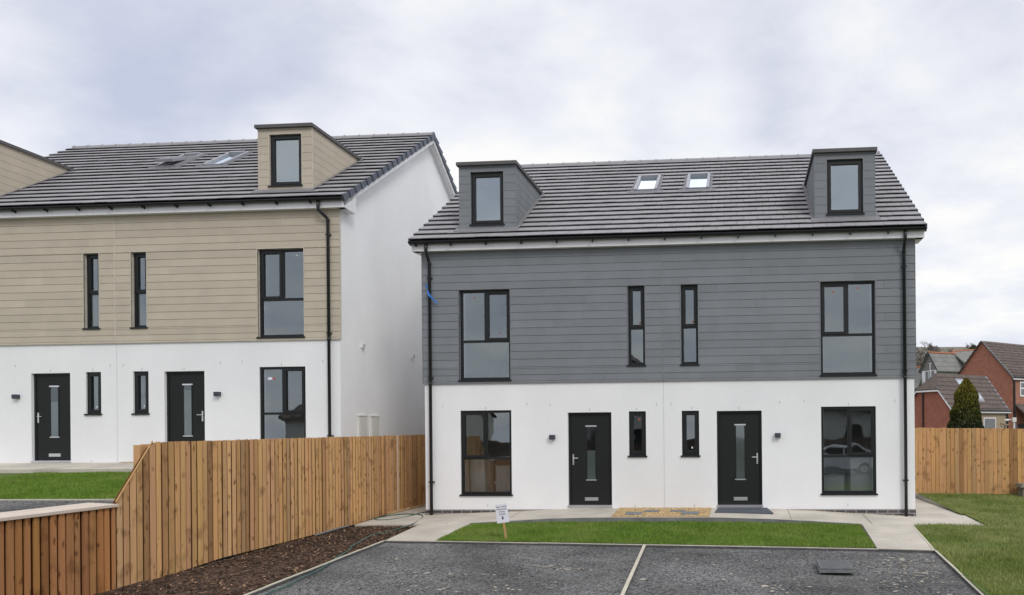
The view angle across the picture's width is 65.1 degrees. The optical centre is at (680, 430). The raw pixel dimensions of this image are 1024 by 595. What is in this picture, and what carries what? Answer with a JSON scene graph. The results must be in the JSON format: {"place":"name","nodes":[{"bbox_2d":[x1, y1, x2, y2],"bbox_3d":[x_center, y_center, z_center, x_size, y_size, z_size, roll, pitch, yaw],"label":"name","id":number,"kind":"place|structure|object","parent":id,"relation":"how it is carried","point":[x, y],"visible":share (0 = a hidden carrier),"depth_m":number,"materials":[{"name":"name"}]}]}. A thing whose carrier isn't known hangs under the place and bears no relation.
{"place":"outdoors","nodes":[
{"label":"outdoors","id":0,"kind":"place"},
{"bbox_2d":[0,471,130,498],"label":"grass","id":1,"kind":"structure","parent":0,"point":[30,488],"depth_m":14.74,"materials":[{"name":"green plant"}]},
{"bbox_2d":[0,500,234,576],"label":"neighbour driveway","id":2,"kind":"structure","parent":0,"point":[6,506],"depth_m":12.84,"materials":[{"name":"grey concrete"}]},
{"bbox_2d":[0,473,338,555],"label":"neighbour lawn","id":3,"kind":"structure","parent":0,"point":[13,474],"depth_m":14.68,"materials":[{"name":"green plant"}]},
{"bbox_2d":[0,462,379,528],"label":"neighbour path","id":4,"kind":"structure","parent":0,"point":[58,467],"depth_m":17.21,"materials":[{"name":"concrete"}]},
{"bbox_2d":[0,122,457,462],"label":"semi detached house","id":5,"kind":"structure","parent":4,"relation":"on","point":[266,283],"depth_m":18.28,"materials":[{"name":"beige paint"}]},
{"bbox_2d":[30,373,70,462],"bbox_3d":[-14.869,-0.288,18.411,1.005,2.110,0.175,-1,0,4],"label":"door","id":6,"kind":"structure","parent":5,"relation":"in","point":[52,421],"depth_m":18.44,"materials":[{"name":"plastic"}]},
{"bbox_2d":[82,254,99,329],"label":"window","id":7,"kind":"structure","parent":5,"relation":"in","point":[90,257],"depth_m":18.34,"materials":[{"name":"black glass"}]},
{"bbox_2d":[84,372,101,414],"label":"window","id":8,"kind":"structure","parent":5,"relation":"in","point":[90,375],"depth_m":18.31,"materials":[{"name":"black glass"}]},
{"bbox_2d":[130,253,147,328],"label":"window","id":9,"kind":"structure","parent":5,"relation":"in","point":[137,256],"depth_m":18.25,"materials":[{"name":"black glass"}]},
{"bbox_2d":[131,371,149,414],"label":"window","id":10,"kind":"structure","parent":5,"relation":"in","point":[138,411],"depth_m":18.22,"materials":[{"name":"black plastic"}]},
{"bbox_2d":[167,371,204,441],"bbox_3d":[-11.548,-0.322,18.187,0.985,2.100,0.120,-1,0,4],"label":"door","id":11,"kind":"structure","parent":5,"relation":"in","point":[185,389],"depth_m":18.19,"materials":[{"name":"plastic"}]},
{"bbox_2d":[256,249,304,338],"bbox_3d":[-9.203,-3.148,17.954,1.160,2.065,0.180,-1,0,4],"label":"window","id":12,"kind":"structure","parent":5,"relation":"in","point":[282,274],"depth_m":17.99,"materials":[{"name":"black plastic"}]},
{"bbox_2d":[260,366,305,438],"bbox_3d":[-9.177,-0.516,17.985,1.110,1.892,0.088,-1,0,4],"label":"window","id":13,"kind":"structure","parent":5,"relation":"in","point":[285,411],"depth_m":17.96,"materials":[{"name":"black plastic"}]},
{"bbox_2d":[94,526,414,594],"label":"mulch bed","id":14,"kind":"object","parent":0,"point":[178,581],"visible":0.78,"depth_m":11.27,"materials":[{"name":"brown wood"}]},
{"bbox_2d":[0,503,118,594],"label":"retaining fence","id":15,"kind":"object","parent":14,"relation":"on","point":[59,551],"visible":1,"depth_m":9.38,"materials":[{"name":"brown wood"}]},
{"bbox_2d":[112,434,425,587],"bbox_3d":[-7.024,1.175,17.059,0.293,2.148,13.700,-1,0,4],"label":"timber fence","id":16,"kind":"object","parent":14,"relation":"on","point":[183,505],"visible":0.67,"depth_m":12.94,"materials":[{"name":"brown wood"}]},
{"bbox_2d":[314,525,348,535],"bbox_3d":[-6.905,1.991,15.446,0.066,0.061,1.303,-1,0,4],"label":"plastic pipe","id":17,"kind":"object","parent":14,"relation":"on","point":[331,530],"visible":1,"depth_m":15.35,"materials":[{"name":"grey plastic"}]},
{"bbox_2d":[383,505,424,515],"bbox_3d":[-6.470,2.090,22.333,0.195,0.310,8.700,-1,0,4],"label":"gravel strip","id":18,"kind":"object","parent":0,"point":[402,511],"visible":0.07,"depth_m":18.62,"materials":[{"name":"beige gravel"}]},
{"bbox_2d":[0,0,1023,346],"label":"sky","id":19,"kind":"structure","parent":0,"point":[936,86],"materials":[{"name":"white"}]},
{"bbox_2d":[244,525,984,594],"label":"kerb","id":20,"kind":"structure","parent":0,"point":[648,546],"depth_m":13.02,"materials":[{"name":"grey concrete"}]},
{"bbox_2d":[256,543,977,594],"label":"driveway","id":21,"kind":"structure","parent":0,"point":[690,571],"depth_m":11.25,"materials":[{"name":"grey asphalt"}]},
{"bbox_2d":[264,512,424,594],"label":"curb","id":22,"kind":"object","parent":21,"relation":"on","point":[352,546],"visible":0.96,"depth_m":13.71,"materials":[{"name":"grey concrete"}]},
{"bbox_2d":[815,560,854,572],"bbox_3d":[2.265,2.001,11.444,0.500,0.063,0.770,-1,0,6],"label":"manhole cover","id":23,"kind":"object","parent":21,"relation":"on","point":[834,566],"visible":1,"depth_m":11.24,"materials":[{"name":"metal"}]},
{"bbox_2d":[386,504,911,516],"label":"gravel","id":24,"kind":"structure","parent":0,"point":[666,509],"depth_m":16.69,"materials":[{"name":"beige gravel"}]},
{"bbox_2d":[437,520,874,547],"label":"lawn","id":25,"kind":"structure","parent":0,"point":[699,539],"depth_m":14.25,"materials":[{"name":"green plant"}]},
{"bbox_2d":[495,503,509,541],"bbox_3d":[-3.224,1.725,14.055,0.269,0.805,0.030,-1,0,4],"label":"sign","id":26,"kind":"object","parent":25,"relation":"on","point":[502,515],"visible":1,"depth_m":14.04,"materials":[{"name":"white paper"}]},
{"bbox_2d":[355,496,981,548],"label":"path","id":27,"kind":"structure","parent":0,"point":[892,531],"depth_m":16.21,"materials":[{"name":"concrete"}]},
{"bbox_2d":[615,508,709,516],"bbox_3d":[-0.381,1.854,16.524,2.050,0.274,1.315,-1,0,4],"label":"gravel bed","id":28,"kind":"object","parent":27,"relation":"on","point":[662,513],"visible":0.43,"depth_m":16.25,"materials":[{"name":"beige gravel"}]},
{"bbox_2d":[624,512,641,514],"bbox_3d":[-0.991,1.768,16.304,0.340,0.068,0.340,-1,0,2],"label":"stepping stone","id":29,"kind":"object","parent":28,"relation":"on","point":[632,513],"visible":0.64,"depth_m":16.23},
{"bbox_2d":[644,510,659,511],"bbox_3d":[-0.619,1.750,16.636,0.300,0.064,0.240,-1,0,16],"label":"stepping stone","id":30,"kind":"object","parent":28,"relation":"on","point":[651,510],"visible":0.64,"depth_m":16.61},
{"bbox_2d":[680,511,698,514],"bbox_3d":[0.194,1.755,16.261,0.374,0.069,0.374,-1,0,4],"label":"stepping stone","id":31,"kind":"object","parent":28,"relation":"on","point":[690,512],"visible":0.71,"depth_m":16.27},
{"bbox_2d":[470,517,855,524],"bbox_3d":[-0.385,1.983,15.779,7.957,0.416,0.048,-1,0,4],"label":"path edging","id":32,"kind":"object","parent":27,"relation":"on","point":[671,519],"visible":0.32,"depth_m":15.75,"materials":[{"name":"concrete"}]},
{"bbox_2d":[408,147,926,516],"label":"semi detached house","id":33,"kind":"structure","parent":27,"relation":"on","point":[726,332],"depth_m":17.27,"materials":[{"name":"concrete tile"},{"name":"grey cladding boards"},{"name":"white plaster"}]},
{"bbox_2d":[425,284,436,303],"bbox_3d":[-5.623,-3.071,17.507,0.315,0.469,0.094,-1,0,4],"label":"plastic strap","id":34,"kind":"object","parent":33,"relation":"attached to","point":[429,295],"visible":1,"depth_m":17.48,"materials":[{"name":"blue plastic"}]},
{"bbox_2d":[458,290,511,381],"bbox_3d":[-4.404,-2.129,17.533,1.224,2.065,0.180,-1,0,4],"label":"window","id":35,"kind":"structure","parent":33,"relation":"in","point":[486,292],"depth_m":17.54,"materials":[{"name":"black glass"}]},
{"bbox_2d":[459,410,512,495],"bbox_3d":[-4.380,0.521,17.538,1.224,1.927,0.140,-1,0,4],"label":"window","id":36,"kind":"structure","parent":33,"relation":"in","point":[485,455],"depth_m":17.54,"materials":[{"name":"black plastic"}]},
{"bbox_2d":[568,412,612,506],"bbox_3d":[-2.019,0.660,17.375,1.005,2.110,0.175,-1,0,4],"label":"door","id":37,"kind":"structure","parent":33,"relation":"in","point":[590,438],"depth_m":17.40,"materials":[{"name":"plastic"}]},
{"bbox_2d":[627,286,645,366],"bbox_3d":[-0.976,-2.304,17.268,0.432,1.789,0.190,-1,0,4],"label":"window","id":38,"kind":"structure","parent":33,"relation":"in","point":[637,288],"depth_m":17.29,"materials":[{"name":"black glass"}]},
{"bbox_2d":[628,411,646,456],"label":"window","id":39,"kind":"structure","parent":33,"relation":"in","point":[632,453],"depth_m":17.27,"materials":[{"name":"black glass"}]},
{"bbox_2d":[680,285,699,365],"bbox_3d":[0.200,-2.315,17.176,0.432,1.789,0.190,-1,0,4],"label":"window","id":40,"kind":"structure","parent":33,"relation":"in","point":[683,287],"depth_m":17.20,"materials":[{"name":"black glass"}]},
{"bbox_2d":[681,411,699,456],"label":"window","id":41,"kind":"structure","parent":33,"relation":"in","point":[685,453],"depth_m":17.18,"materials":[{"name":"black glass"}]},
{"bbox_2d":[717,411,762,506],"bbox_3d":[1.298,0.631,17.114,1.005,2.110,0.175,-1,0,4],"label":"door","id":42,"kind":"structure","parent":33,"relation":"in","point":[739,470],"depth_m":17.14,"materials":[{"name":"plastic"}]},
{"bbox_2d":[820,281,876,376],"bbox_3d":[3.629,-2.200,16.901,1.224,2.065,0.180,-1,0,4],"label":"window","id":43,"kind":"structure","parent":33,"relation":"in","point":[823,284],"depth_m":16.92,"materials":[{"name":"black plastic"}]},
{"bbox_2d":[821,406,877,494],"bbox_3d":[3.653,0.450,16.906,1.224,1.927,0.140,-1,0,4],"label":"window","id":44,"kind":"structure","parent":33,"relation":"in","point":[849,409],"depth_m":16.89,"materials":[{"name":"black plastic"}]},
{"bbox_2d":[714,508,772,513],"bbox_3d":[1.352,1.728,16.631,1.230,0.067,0.740,-1,0,4],"label":"door threshold ramp","id":45,"kind":"object","parent":27,"relation":"on","point":[747,510],"visible":0.93,"depth_m":16.54,"materials":[{"name":"concrete"}]},
{"bbox_2d":[487,347,985,594],"bbox_3d":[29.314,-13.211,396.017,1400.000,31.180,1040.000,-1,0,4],"label":"ground","id":46,"kind":"structure","parent":0,"point":[946,349],"depth_m":28.22,"materials":[{"name":"grey concrete"}]},
{"bbox_2d":[0,499,236,555],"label":"neighbour kerb","id":47,"kind":"structure","parent":46,"relation":"on","point":[51,499],"depth_m":13.13,"materials":[{"name":"concrete"}]},
{"bbox_2d":[920,341,933,360],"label":"bare tree","id":48,"kind":"object","parent":46,"relation":"on","point":[929,346],"visible":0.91,"depth_m":132.24,"materials":[{"name":"plant"}]},
{"bbox_2d":[916,348,963,366],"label":"scrub","id":49,"kind":"object","parent":46,"relation":"on","point":[921,358],"visible":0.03,"depth_m":131.49,"materials":[{"name":"plant"}]},
{"bbox_2d":[914,349,973,389],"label":"slate house","id":50,"kind":"structure","parent":46,"relation":"on","point":[946,362],"depth_m":120.06,"materials":[{"name":"stone"}]},
{"bbox_2d":[922,370,936,383],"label":"window","id":51,"kind":"structure","parent":50,"relation":"in","point":[926,375],"depth_m":119.74,"materials":[{"name":"white plastic"}]},
{"bbox_2d":[914,372,1011,428],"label":"brick annex","id":52,"kind":"object","parent":46,"relation":"on","point":[933,399],"visible":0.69,"depth_m":60.27,"materials":[{"name":"brown tile"}]},
{"bbox_2d":[955,378,962,384],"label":"roof window","id":53,"kind":"structure","parent":52,"relation":"in","point":[958,381],"depth_m":61.00,"materials":[{"name":"glass"}]},
{"bbox_2d":[978,393,984,401],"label":"roof window","id":54,"kind":"structure","parent":52,"relation":"in","point":[981,399],"depth_m":61.03,"materials":[{"name":"glass"}]},
{"bbox_2d":[983,418,995,427],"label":"window","id":55,"kind":"structure","parent":52,"relation":"in","point":[987,422],"depth_m":60.61,"materials":[{"name":"white plastic"}]},
{"bbox_2d":[946,377,983,428],"bbox_3d":[10.278,-0.010,28.043,1.435,3.814,1.395,-1,0,4],"label":"conifer tree","id":56,"kind":"object","parent":46,"relation":"on","point":[966,397],"visible":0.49,"depth_m":27.69,"materials":[{"name":"green plant"}]},
{"bbox_2d":[958,341,1023,428],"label":"brick house","id":57,"kind":"structure","parent":46,"relation":"on","point":[999,365],"depth_m":73.60,"materials":[{"name":"red brick"}]},
{"bbox_2d":[1020,381,1023,396],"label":"window","id":58,"kind":"structure","parent":57,"relation":"in","point":[1021,383],"depth_m":72.79,"materials":[{"name":"white plastic"}]},
{"bbox_2d":[911,515,981,524],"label":"paving","id":59,"kind":"structure","parent":0,"point":[931,519],"depth_m":15.90,"materials":[{"name":"concrete"}]},
{"bbox_2d":[913,492,1023,594],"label":"side lawn","id":60,"kind":"structure","parent":0,"point":[977,585],"depth_m":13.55,"materials":[{"name":"green plant"}]},
{"bbox_2d":[915,428,1023,494],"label":"timber fence","id":61,"kind":"object","parent":60,"relation":"on","point":[968,460],"visible":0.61,"depth_m":20.77,"materials":[{"name":"brown wood"}]},
{"bbox_2d":[1000,423,1009,428],"bbox_3d":[9.612,0.740,23.003,0.287,1.925,0.080,-1,0,4],"label":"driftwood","id":62,"kind":"object","parent":60,"relation":"on","point":[1005,425],"visible":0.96,"depth_m":22.99,"materials":[{"name":"beige wood"}]},
{"bbox_2d":[1004,417,1016,428],"bbox_3d":[9.990,0.660,23.494,0.355,2.080,0.100,-1,0,4],"label":"outdoor light","id":63,"kind":"object","parent":60,"relation":"on","point":[1013,419],"visible":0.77,"depth_m":23.46,"materials":[{"name":"white plastic"}]},
{"bbox_2d":[1015,483,1023,496],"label":"stone pier","id":64,"kind":"structure","parent":60,"relation":"on","point":[1020,488],"depth_m":20.26,"materials":[{"name":"beige stone"}]}
]}

